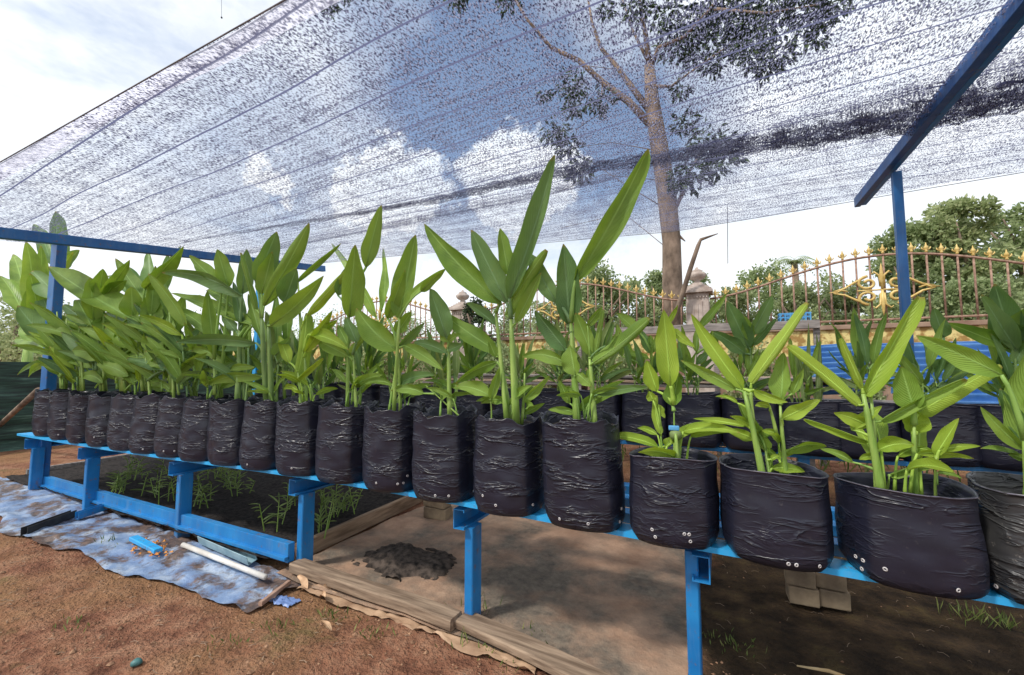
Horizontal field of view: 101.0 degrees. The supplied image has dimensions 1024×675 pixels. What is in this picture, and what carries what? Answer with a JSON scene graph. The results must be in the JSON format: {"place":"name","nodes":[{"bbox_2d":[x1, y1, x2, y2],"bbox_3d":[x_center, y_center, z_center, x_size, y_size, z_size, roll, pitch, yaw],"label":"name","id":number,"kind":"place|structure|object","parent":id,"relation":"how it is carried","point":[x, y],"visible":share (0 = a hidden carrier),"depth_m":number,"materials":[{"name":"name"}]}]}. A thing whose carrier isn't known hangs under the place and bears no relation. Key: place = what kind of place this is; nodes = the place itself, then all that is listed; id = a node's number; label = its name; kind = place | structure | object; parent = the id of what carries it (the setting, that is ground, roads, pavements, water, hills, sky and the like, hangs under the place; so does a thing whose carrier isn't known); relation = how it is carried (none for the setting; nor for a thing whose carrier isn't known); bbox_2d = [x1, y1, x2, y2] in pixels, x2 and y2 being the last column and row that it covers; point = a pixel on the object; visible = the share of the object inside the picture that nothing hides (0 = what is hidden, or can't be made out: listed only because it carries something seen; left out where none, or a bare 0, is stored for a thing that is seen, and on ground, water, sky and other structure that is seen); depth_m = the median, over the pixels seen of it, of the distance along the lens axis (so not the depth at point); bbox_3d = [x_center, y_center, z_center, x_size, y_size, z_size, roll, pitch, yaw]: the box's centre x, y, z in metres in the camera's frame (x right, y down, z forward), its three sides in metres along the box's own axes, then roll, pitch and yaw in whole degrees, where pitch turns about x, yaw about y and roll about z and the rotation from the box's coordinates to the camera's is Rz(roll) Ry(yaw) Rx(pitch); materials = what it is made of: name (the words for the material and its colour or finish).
{"place":"outdoors","nodes":[
{"label":"outdoors","id":0,"kind":"place"},
{"bbox_2d":[0,439,1023,674],"bbox_3d":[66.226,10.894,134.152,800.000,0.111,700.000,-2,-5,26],"label":"ground","id":1,"kind":"structure","parent":0,"point":[802,635],"depth_m":1.82,"materials":[{"name":"soil"}]},
{"bbox_2d":[0,293,69,361],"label":"bush","id":2,"kind":"object","parent":1,"relation":"on","point":[10,352],"visible":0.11,"depth_m":10.25,"materials":[{"name":"green plant"}]},
{"bbox_2d":[0,242,72,361],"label":"banana plant","id":3,"kind":"object","parent":1,"relation":"on","point":[13,289],"visible":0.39,"depth_m":6.88,"materials":[{"name":"green plant"}]},
{"bbox_2d":[32,211,79,268],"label":"banana plant","id":4,"kind":"object","parent":1,"relation":"on","point":[46,248],"visible":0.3,"depth_m":12.65,"materials":[{"name":"green plant"}]},
{"bbox_2d":[26,454,140,473],"bbox_3d":[-4.504,1.421,4.913,0.037,0.127,1.598,-2,-5,23],"label":"plank","id":5,"kind":"object","parent":1,"relation":"on","point":[72,464],"visible":0.18,"depth_m":4.55,"materials":[{"name":"grey wood"}]},
{"bbox_2d":[108,247,180,291],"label":"banana plant","id":6,"kind":"object","parent":1,"relation":"on","point":[148,267],"visible":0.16,"depth_m":9.33,"materials":[{"name":"green plant"}]},
{"bbox_2d":[0,477,300,612],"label":"tarpaulin","id":7,"kind":"object","parent":1,"relation":"on","point":[21,505],"visible":0.82,"depth_m":2.56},
{"bbox_2d":[20,510,76,535],"bbox_3d":[-3.175,1.268,2.900,0.040,0.056,0.359,1,-4,-8],"label":"metal channel","id":8,"kind":"object","parent":7,"relation":"on","point":[52,520],"visible":0.94,"depth_m":2.88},
{"bbox_2d":[129,535,162,553],"bbox_3d":[-2.229,1.258,2.567,0.334,0.036,0.045,-2,-5,29],"label":"metal offcut","id":9,"kind":"object","parent":7,"relation":"on","point":[146,544],"visible":1,"depth_m":2.55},
{"bbox_2d":[180,542,267,579],"bbox_3d":[-1.644,1.255,2.383,0.812,0.041,0.027,-2,-5,27],"label":"pipe","id":10,"kind":"object","parent":7,"relation":"on","point":[235,565],"visible":1,"depth_m":2.35,"materials":[{"name":"plastic"}]},
{"bbox_2d":[197,536,256,565],"bbox_3d":[-1.699,1.247,2.505,0.537,0.077,0.062,-2,-5,29],"label":"metal channel","id":11,"kind":"object","parent":7,"relation":"on","point":[248,559],"visible":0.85,"depth_m":2.46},
{"bbox_2d":[0,362,344,451],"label":"net fence","id":12,"kind":"object","parent":1,"relation":"on","point":[15,389],"visible":0.08,"depth_m":5.90,"materials":[{"name":"green fabric"}]},
{"bbox_2d":[5,456,410,558],"bbox_3d":[-2.727,1.338,3.963,3.930,0.042,1.740,-2,-5,26],"label":"seed bed","id":13,"kind":"object","parent":1,"relation":"on","point":[224,506],"visible":0.37,"depth_m":3.43,"materials":[{"name":"soil"}]},
{"bbox_2d":[248,492,294,531],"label":"seedling","id":14,"kind":"object","parent":13,"relation":"on","point":[278,516],"visible":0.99,"depth_m":2.72,"materials":[{"name":"green plant"}]},
{"bbox_2d":[0,536,479,674],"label":"twigs","id":15,"kind":"object","parent":1,"relation":"on","point":[156,620],"visible":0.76,"depth_m":1.86,"materials":[{"name":"brown wood"}]},
{"bbox_2d":[294,496,422,560],"bbox_3d":[-1.005,1.293,3.014,0.042,0.106,1.231,-2,-5,23],"label":"plank","id":16,"kind":"object","parent":1,"relation":"on","point":[346,529],"visible":0.77,"depth_m":2.88,"materials":[{"name":"brown wood"}]},
{"bbox_2d":[331,243,442,372],"bbox_3d":[-2.674,-0.208,8.328,3.140,3.887,0.457,-2,-5,26],"label":"banana plant","id":17,"kind":"object","parent":1,"relation":"on","point":[383,291],"visible":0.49,"depth_m":8.34,"materials":[{"name":"green plant"}]},
{"bbox_2d":[297,583,536,673],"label":"liner","id":18,"kind":"object","parent":1,"relation":"on","point":[471,647],"visible":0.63,"depth_m":1.78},
{"bbox_2d":[449,290,472,359],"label":"pillar","id":19,"kind":"structure","parent":1,"relation":"on","point":[462,296],"depth_m":9.61,"materials":[{"name":"concrete"}]},
{"bbox_2d":[458,296,498,386],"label":"bush","id":20,"kind":"object","parent":1,"relation":"on","point":[469,312],"visible":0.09,"depth_m":8.89,"materials":[{"name":"green plant"}]},
{"bbox_2d":[276,504,687,674],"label":"ground sheet","id":21,"kind":"object","parent":1,"relation":"on","point":[611,604],"visible":0.47,"depth_m":2.17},
{"bbox_2d":[289,558,461,631],"bbox_3d":[-0.706,1.223,2.049,1.066,0.055,0.090,-2,-5,28],"label":"plank","id":22,"kind":"object","parent":21,"relation":"on","point":[435,613],"visible":0.96,"depth_m":1.98,"materials":[{"name":"brown wood"}]},
{"bbox_2d":[351,542,456,581],"bbox_3d":[-0.606,1.267,2.430,0.600,0.102,0.400,-2,-5,26],"label":"soil heap","id":23,"kind":"object","parent":21,"relation":"on","point":[399,560],"visible":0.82,"depth_m":2.36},
{"bbox_2d":[423,500,451,520],"bbox_3d":[-0.557,1.262,3.158,0.202,0.160,0.109,-2,-5,26],"label":"brick pile","id":24,"kind":"object","parent":21,"relation":"on","point":[437,511],"visible":0.7,"depth_m":3.11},
{"bbox_2d":[0,456,990,674],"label":"clods","id":25,"kind":"object","parent":1,"relation":"on","point":[248,672],"visible":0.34,"depth_m":1.80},
{"bbox_2d":[478,340,520,387],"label":"bush","id":26,"kind":"object","parent":1,"relation":"on","point":[490,357],"visible":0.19,"depth_m":8.06,"materials":[{"name":"green plant"}]},
{"bbox_2d":[486,305,535,337],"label":"bush","id":27,"kind":"object","parent":1,"relation":"on","point":[520,326],"visible":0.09,"depth_m":10.54,"materials":[{"name":"green plant"}]},
{"bbox_2d":[0,0,1023,488],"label":"canopy frame","id":28,"kind":"object","parent":1,"relation":"on","point":[1004,30],"visible":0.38,"depth_m":2.88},
{"bbox_2d":[0,0,1023,255],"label":"shade net","id":29,"kind":"object","parent":28,"relation":"attached to","point":[276,20],"visible":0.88,"depth_m":2.09,"materials":[{"name":"fabric"}]},
{"bbox_2d":[184,50,1023,263],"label":"shade net","id":30,"kind":"object","parent":28,"relation":"attached to","point":[981,110],"visible":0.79,"depth_m":3.02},
{"bbox_2d":[17,432,1023,674],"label":"plant bench","id":31,"kind":"object","parent":1,"relation":"on","point":[468,515],"visible":0.38,"depth_m":2.36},
{"bbox_2d":[12,270,80,436],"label":"potted turmeric","id":32,"kind":"object","parent":31,"relation":"on","point":[29,338],"visible":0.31,"depth_m":3.82,"materials":[{"name":"plant"}]},
{"bbox_2d":[27,302,98,439],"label":"potted turmeric","id":33,"kind":"object","parent":31,"relation":"on","point":[58,399],"visible":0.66,"depth_m":3.54,"materials":[{"name":"plant"}]},
{"bbox_2d":[58,278,134,442],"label":"potted turmeric","id":34,"kind":"object","parent":31,"relation":"on","point":[87,314],"visible":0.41,"depth_m":3.44,"materials":[{"name":"plant"}]},
{"bbox_2d":[62,260,140,446],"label":"potted turmeric","id":35,"kind":"object","parent":31,"relation":"on","point":[97,417],"visible":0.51,"depth_m":3.31,"materials":[{"name":"plant"}]},
{"bbox_2d":[48,266,183,450],"bbox_3d":[-3.449,0.070,3.399,1.755,1.515,0.421,-1,-4,14],"label":"potted turmeric","id":36,"kind":"object","parent":31,"relation":"on","point":[119,333],"visible":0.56,"depth_m":3.16,"materials":[{"name":"plant"}]},
{"bbox_2d":[97,246,199,453],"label":"potted turmeric","id":37,"kind":"object","parent":31,"relation":"on","point":[143,424],"visible":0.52,"depth_m":3.01,"materials":[{"name":"plant"}]},
{"bbox_2d":[106,258,212,457],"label":"potted turmeric","id":38,"kind":"object","parent":31,"relation":"on","point":[165,331],"visible":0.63,"depth_m":2.91,"materials":[{"name":"plant"}]},
{"bbox_2d":[151,283,241,461],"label":"potted turmeric","id":39,"kind":"object","parent":31,"relation":"on","point":[192,441],"visible":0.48,"depth_m":2.65,"materials":[{"name":"plastic"}]},
{"bbox_2d":[162,249,276,465],"bbox_3d":[-2.065,0.104,2.948,1.203,1.382,0.471,-2,-5,26],"label":"potted turmeric","id":40,"kind":"object","parent":31,"relation":"on","point":[225,422],"visible":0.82,"depth_m":2.77,"materials":[{"name":"plant"}]},
{"bbox_2d":[202,309,274,398],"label":"potted turmeric","id":41,"kind":"object","parent":31,"relation":"on","point":[253,351],"visible":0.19,"depth_m":3.24,"materials":[{"name":"plant"}]},
{"bbox_2d":[177,223,323,470],"bbox_3d":[-1.626,0.040,2.663,1.143,1.468,0.315,-2,-5,26],"label":"potted turmeric","id":42,"kind":"object","parent":31,"relation":"on","point":[273,278],"visible":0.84,"depth_m":2.57,"materials":[{"name":"plant"}]},
{"bbox_2d":[248,297,298,400],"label":"potted turmeric","id":43,"kind":"object","parent":31,"relation":"on","point":[285,330],"visible":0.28,"depth_m":3.10,"materials":[{"name":"plant"}]},
{"bbox_2d":[274,243,348,476],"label":"potted turmeric","id":44,"kind":"object","parent":31,"relation":"on","point":[296,435],"visible":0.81,"depth_m":2.33,"materials":[{"name":"plastic"}]},
{"bbox_2d":[293,336,342,401],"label":"potted turmeric","id":45,"kind":"object","parent":31,"relation":"on","point":[318,374],"visible":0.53,"depth_m":2.83,"materials":[{"name":"plant"}]},
{"bbox_2d":[315,205,381,483],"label":"potted turmeric","id":46,"kind":"object","parent":31,"relation":"on","point":[339,445],"visible":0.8,"depth_m":2.25,"materials":[{"name":"plastic"}]},
{"bbox_2d":[337,349,382,405],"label":"potted turmeric","id":47,"kind":"object","parent":31,"relation":"on","point":[358,363],"visible":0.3,"depth_m":2.70,"materials":[{"name":"plant"}]},
{"bbox_2d":[355,235,444,492],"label":"potted turmeric","id":48,"kind":"object","parent":31,"relation":"on","point":[387,452],"visible":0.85,"depth_m":2.05,"materials":[{"name":"plastic"}]},
{"bbox_2d":[376,352,429,407],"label":"potted turmeric","id":49,"kind":"object","parent":31,"relation":"on","point":[380,371],"visible":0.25,"depth_m":2.51,"materials":[{"name":"plant"}]},
{"bbox_2d":[391,288,476,502],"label":"potted turmeric","id":50,"kind":"object","parent":31,"relation":"on","point":[443,441],"visible":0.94,"depth_m":1.85,"materials":[{"name":"plastic"}]},
{"bbox_2d":[425,338,477,416],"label":"potted turmeric","id":51,"kind":"object","parent":31,"relation":"on","point":[456,362],"visible":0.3,"depth_m":2.37,"materials":[{"name":"plant"}]},
{"bbox_2d":[424,155,554,516],"bbox_3d":[-0.127,-0.042,1.903,0.666,1.520,0.306,-2,-5,26],"label":"potted turmeric","id":52,"kind":"object","parent":31,"relation":"on","point":[508,466],"visible":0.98,"depth_m":1.82,"materials":[{"name":"plant"}]},
{"bbox_2d":[522,149,650,532],"bbox_3d":[0.270,-0.034,1.682,0.548,1.472,0.307,-2,-5,26],"label":"potted turmeric","id":53,"kind":"object","parent":31,"relation":"on","point":[583,483],"visible":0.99,"depth_m":1.63,"materials":[{"name":"plastic"}]},
{"bbox_2d":[620,305,739,549],"bbox_3d":[0.560,0.282,1.517,0.375,0.818,0.319,0,-4,-2],"label":"potted turmeric","id":54,"kind":"object","parent":31,"relation":"on","point":[674,501],"visible":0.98,"depth_m":1.40,"materials":[{"name":"plastic"}]},
{"bbox_2d":[681,302,833,571],"bbox_3d":[0.801,0.286,1.391,0.437,0.792,0.316,-2,-5,26],"label":"potted turmeric","id":55,"kind":"object","parent":31,"relation":"on","point":[775,510],"visible":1,"depth_m":1.30,"materials":[{"name":"plastic"}]},
{"bbox_2d":[786,296,1002,599],"bbox_3d":[1.137,0.274,1.254,0.400,0.796,0.371,2,-5,-26],"label":"potted turmeric","id":56,"kind":"object","parent":31,"relation":"on","point":[912,527],"visible":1,"depth_m":1.17,"materials":[{"name":"plastic"}]},
{"bbox_2d":[916,335,1023,604],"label":"potted turmeric","id":57,"kind":"object","parent":31,"relation":"on","point":[1001,505],"visible":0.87,"depth_m":1.11,"materials":[{"name":"plant"}]},
{"bbox_2d":[454,613,610,674],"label":"plank","id":58,"kind":"object","parent":1,"relation":"on","point":[545,657],"visible":0.94,"depth_m":1.63,"materials":[{"name":"brown wood"}]},
{"bbox_2d":[514,299,566,336],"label":"bush","id":59,"kind":"object","parent":1,"relation":"on","point":[547,308],"visible":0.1,"depth_m":12.67,"materials":[{"name":"green plant"}]},
{"bbox_2d":[320,0,854,324],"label":"tree","id":60,"kind":"object","parent":1,"relation":"on","point":[671,265],"visible":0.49,"depth_m":8.46,"materials":[{"name":"green plant"}]},
{"bbox_2d":[552,258,655,334],"bbox_3d":[2.377,-0.146,12.231,3.369,4.384,2.605,-2,-5,26],"label":"bush","id":61,"kind":"object","parent":1,"relation":"on","point":[600,274],"visible":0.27,"depth_m":11.91,"materials":[{"name":"green plant"}]},
{"bbox_2d":[233,320,987,399],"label":"boundary wall","id":62,"kind":"structure","parent":1,"relation":"on","point":[798,337],"depth_m":6.72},
{"bbox_2d":[318,296,451,342],"bbox_3d":[-3.388,-0.497,10.847,4.603,1.230,0.103,-2,-5,26],"label":"iron fence","id":63,"kind":"object","parent":62,"relation":"on","point":[385,318],"visible":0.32,"depth_m":10.68,"materials":[{"name":"gold metal"}]},
{"bbox_2d":[473,276,685,336],"bbox_3d":[1.090,-0.657,8.650,4.583,1.230,0.103,-2,-5,26],"label":"iron fence","id":64,"kind":"object","parent":62,"relation":"on","point":[662,294],"visible":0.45,"depth_m":8.37,"materials":[{"name":"gold metal"}]},
{"bbox_2d":[710,242,1023,325],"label":"iron fence","id":65,"kind":"object","parent":62,"relation":"on","point":[883,304],"visible":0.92,"depth_m":6.42,"materials":[{"name":"gold metal"}]},
{"bbox_2d":[397,373,865,393],"bbox_3d":[0.933,0.977,5.210,5.569,1.070,0.940,-2,-5,26],"label":"timber stack","id":66,"kind":"object","parent":1,"relation":"on","point":[628,379],"visible":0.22,"depth_m":4.82,"materials":[{"name":"wood"}]},
{"bbox_2d":[799,343,877,395],"bbox_3d":[3.246,0.310,4.242,0.570,0.541,0.420,-2,-5,26],"label":"corrugated sheet","id":67,"kind":"object","parent":66,"relation":"on","point":[829,362],"visible":0.24,"depth_m":4.28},
{"bbox_2d":[604,273,661,326],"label":"bush","id":68,"kind":"object","parent":1,"relation":"on","point":[649,304],"visible":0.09,"depth_m":12.59,"materials":[{"name":"green plant"}]},
{"bbox_2d":[641,269,685,326],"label":"bush","id":69,"kind":"object","parent":1,"relation":"on","point":[655,278],"visible":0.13,"depth_m":13.36,"materials":[{"name":"green plant"}]},
{"bbox_2d":[684,267,714,391],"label":"pillar","id":70,"kind":"structure","parent":1,"relation":"on","point":[698,293],"depth_m":7.37,"materials":[{"name":"concrete"}]},
{"bbox_2d":[577,319,826,465],"bbox_3d":[2.187,0.666,5.507,3.070,1.732,0.614,-3,-5,32],"label":"timber rail","id":71,"kind":"object","parent":1,"relation":"on","point":[814,325],"visible":0.33,"depth_m":5.45,"materials":[{"name":"grey wood"}]},
{"bbox_2d":[709,286,769,322],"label":"bush","id":72,"kind":"object","parent":1,"relation":"on","point":[742,302],"visible":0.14,"depth_m":10.43,"materials":[{"name":"green plant"}]},
{"bbox_2d":[720,340,775,398],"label":"bush","id":73,"kind":"object","parent":1,"relation":"on","point":[767,372],"visible":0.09,"depth_m":6.21,"materials":[{"name":"green plant"}]},
{"bbox_2d":[723,257,788,319],"bbox_3d":[10.291,-0.417,17.271,3.023,5.640,2.422,-2,-5,26],"label":"tree","id":74,"kind":"object","parent":1,"relation":"on","point":[753,275],"visible":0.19,"depth_m":17.07,"materials":[{"name":"green plant"}]},
{"bbox_2d":[768,280,834,325],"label":"bush","id":75,"kind":"object","parent":1,"relation":"on","point":[812,297],"visible":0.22,"depth_m":9.91,"materials":[{"name":"green plant"}]},
{"bbox_2d":[784,570,819,607],"bbox_3d":[1.387,1.180,2.027,0.132,0.160,0.105,-2,-5,26],"label":"brick pile","id":76,"kind":"object","parent":1,"relation":"on","point":[801,588],"visible":0.78,"depth_m":1.98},
{"bbox_2d":[620,439,1022,474],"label":"plant bench","id":77,"kind":"object","parent":1,"relation":"on","point":[803,459],"visible":0.06,"depth_m":2.84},
{"bbox_2d":[309,328,349,400],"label":"potted plant","id":78,"kind":"object","parent":77,"relation":"on","point":[339,392],"visible":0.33,"depth_m":4.96,"materials":[{"name":"green plant"}]},
{"bbox_2d":[339,316,386,401],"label":"potted plant","id":79,"kind":"object","parent":77,"relation":"on","point":[371,393],"visible":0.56,"depth_m":4.75,"materials":[{"name":"green plant"}]},
{"bbox_2d":[379,336,420,404],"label":"potted plant","id":80,"kind":"object","parent":77,"relation":"on","point":[384,398],"visible":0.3,"depth_m":4.52,"materials":[{"name":"green plant"}]},
{"bbox_2d":[415,327,460,408],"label":"potted plant","id":81,"kind":"object","parent":77,"relation":"on","point":[429,401],"visible":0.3,"depth_m":4.29,"materials":[{"name":"green plant"}]},
{"bbox_2d":[450,318,496,415],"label":"potted plant","id":82,"kind":"object","parent":77,"relation":"on","point":[469,360],"visible":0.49,"depth_m":4.08,"materials":[{"name":"green plant"}]},
{"bbox_2d":[494,337,542,414],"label":"potted plant","id":83,"kind":"object","parent":77,"relation":"on","point":[528,370],"visible":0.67,"depth_m":3.88,"materials":[{"name":"green plant"}]},
{"bbox_2d":[532,318,580,417],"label":"potted plant","id":84,"kind":"object","parent":77,"relation":"on","point":[548,398],"visible":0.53,"depth_m":3.69,"materials":[{"name":"green plant"}]},
{"bbox_2d":[576,315,635,431],"bbox_3d":[0.783,0.319,3.599,0.507,1.048,0.427,-2,-5,26],"label":"potted plant","id":85,"kind":"object","parent":77,"relation":"on","point":[612,404],"visible":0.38,"depth_m":3.55,"materials":[{"name":"green plant"}]},
{"bbox_2d":[615,313,667,443],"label":"potted plant","id":86,"kind":"object","parent":77,"relation":"on","point":[636,409],"visible":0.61,"depth_m":3.35,"materials":[{"name":"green plant"}]},
{"bbox_2d":[667,293,726,447],"bbox_3d":[1.440,0.236,3.298,0.469,1.169,0.398,-2,-5,26],"label":"potted plant","id":87,"kind":"object","parent":77,"relation":"on","point":[690,407],"visible":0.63,"depth_m":3.17,"materials":[{"name":"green plant"}]},
{"bbox_2d":[713,295,780,451],"bbox_3d":[1.744,0.249,3.147,0.430,1.122,0.414,-2,-5,26],"label":"potted plant","id":88,"kind":"object","parent":77,"relation":"on","point":[744,330],"visible":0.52,"depth_m":3.12,"materials":[{"name":"green plant"}]},
{"bbox_2d":[775,323,843,456],"bbox_3d":[2.072,0.345,2.973,0.408,0.905,0.396,-2,-5,26],"label":"potted plant","id":89,"kind":"object","parent":77,"relation":"on","point":[799,431],"visible":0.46,"depth_m":2.84,"materials":[{"name":"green plant"}]},
{"bbox_2d":[808,307,911,461],"bbox_3d":[2.344,0.283,2.832,0.441,1.008,0.460,2,-5,-25],"label":"potted plant","id":90,"kind":"object","parent":77,"relation":"on","point":[865,350],"visible":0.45,"depth_m":2.77,"materials":[{"name":"green plant"}]},
{"bbox_2d":[886,308,981,466],"bbox_3d":[2.667,0.292,2.682,0.470,0.968,0.400,-2,-5,26],"label":"potted plant","id":91,"kind":"object","parent":77,"relation":"on","point":[967,431],"visible":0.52,"depth_m":2.58,"materials":[{"name":"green plant"}]},
{"bbox_2d":[949,284,1023,471],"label":"potted plant","id":92,"kind":"object","parent":77,"relation":"on","point":[1001,336],"visible":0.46,"depth_m":2.54,"materials":[{"name":"green plant"}]},
{"bbox_2d":[815,572,850,611],"bbox_3d":[1.509,1.178,1.999,0.132,0.160,0.105,-2,-5,26],"label":"brick pile","id":93,"kind":"object","parent":1,"relation":"on","point":[834,593],"visible":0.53,"depth_m":1.95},
{"bbox_2d":[810,398,894,466],"bbox_3d":[4.763,0.985,3.501,4.000,0.805,0.600,-2,-5,26],"label":"trestle","id":94,"kind":"object","parent":1,"relation":"on","point":[812,462],"depth_m":4.28,"materials":[{"name":"metal"}]},
{"bbox_2d":[879,341,1018,403],"bbox_3d":[4.899,0.259,3.206,3.275,0.571,0.468,-2,-5,23],"label":"corrugated sheet","id":95,"kind":"object","parent":94,"relation":"on","point":[976,396],"visible":0.12,"depth_m":3.71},
{"bbox_2d":[815,269,896,324],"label":"bush","id":96,"kind":"object","parent":1,"relation":"on","point":[838,307],"visible":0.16,"depth_m":10.40,"materials":[{"name":"green plant"}]},
{"bbox_2d":[860,292,944,323],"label":"bush","id":97,"kind":"object","parent":1,"relation":"on","point":[892,313],"visible":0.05,"depth_m":8.49,"materials":[{"name":"green plant"}]},
{"bbox_2d":[864,216,971,321],"bbox_3d":[9.555,-0.541,9.835,2.049,4.783,1.984,-2,-5,26],"label":"tree","id":98,"kind":"object","parent":1,"relation":"on","point":[916,232],"visible":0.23,"depth_m":9.71,"materials":[{"name":"green plant"}]},
{"bbox_2d":[908,193,1023,314],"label":"tree","id":99,"kind":"object","parent":1,"relation":"on","point":[965,231],"visible":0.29,"depth_m":9.41,"materials":[{"name":"green plant"}]},
{"bbox_2d":[928,272,1023,320],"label":"bush","id":100,"kind":"object","parent":1,"relation":"on","point":[952,295],"visible":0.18,"depth_m":7.91,"materials":[{"name":"green plant"}]},
{"bbox_2d":[979,202,1023,284],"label":"tree","id":101,"kind":"object","parent":1,"relation":"on","point":[1013,219],"visible":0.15,"depth_m":9.83,"materials":[{"name":"green plant"}]},
{"bbox_2d":[0,0,1023,342],"label":"sky","id":102,"kind":"structure","parent":0,"point":[60,60],"materials":[{"name":"white"}]},
{"bbox_2d":[51,533,1023,672],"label":"grass","id":103,"kind":"structure","parent":0,"point":[1003,619],"depth_m":1.85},
{"bbox_2d":[671,233,717,324],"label":"dead branch","id":104,"kind":"object","parent":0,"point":[686,280],"visible":0.84,"depth_m":7.28,"materials":[{"name":"wood"}]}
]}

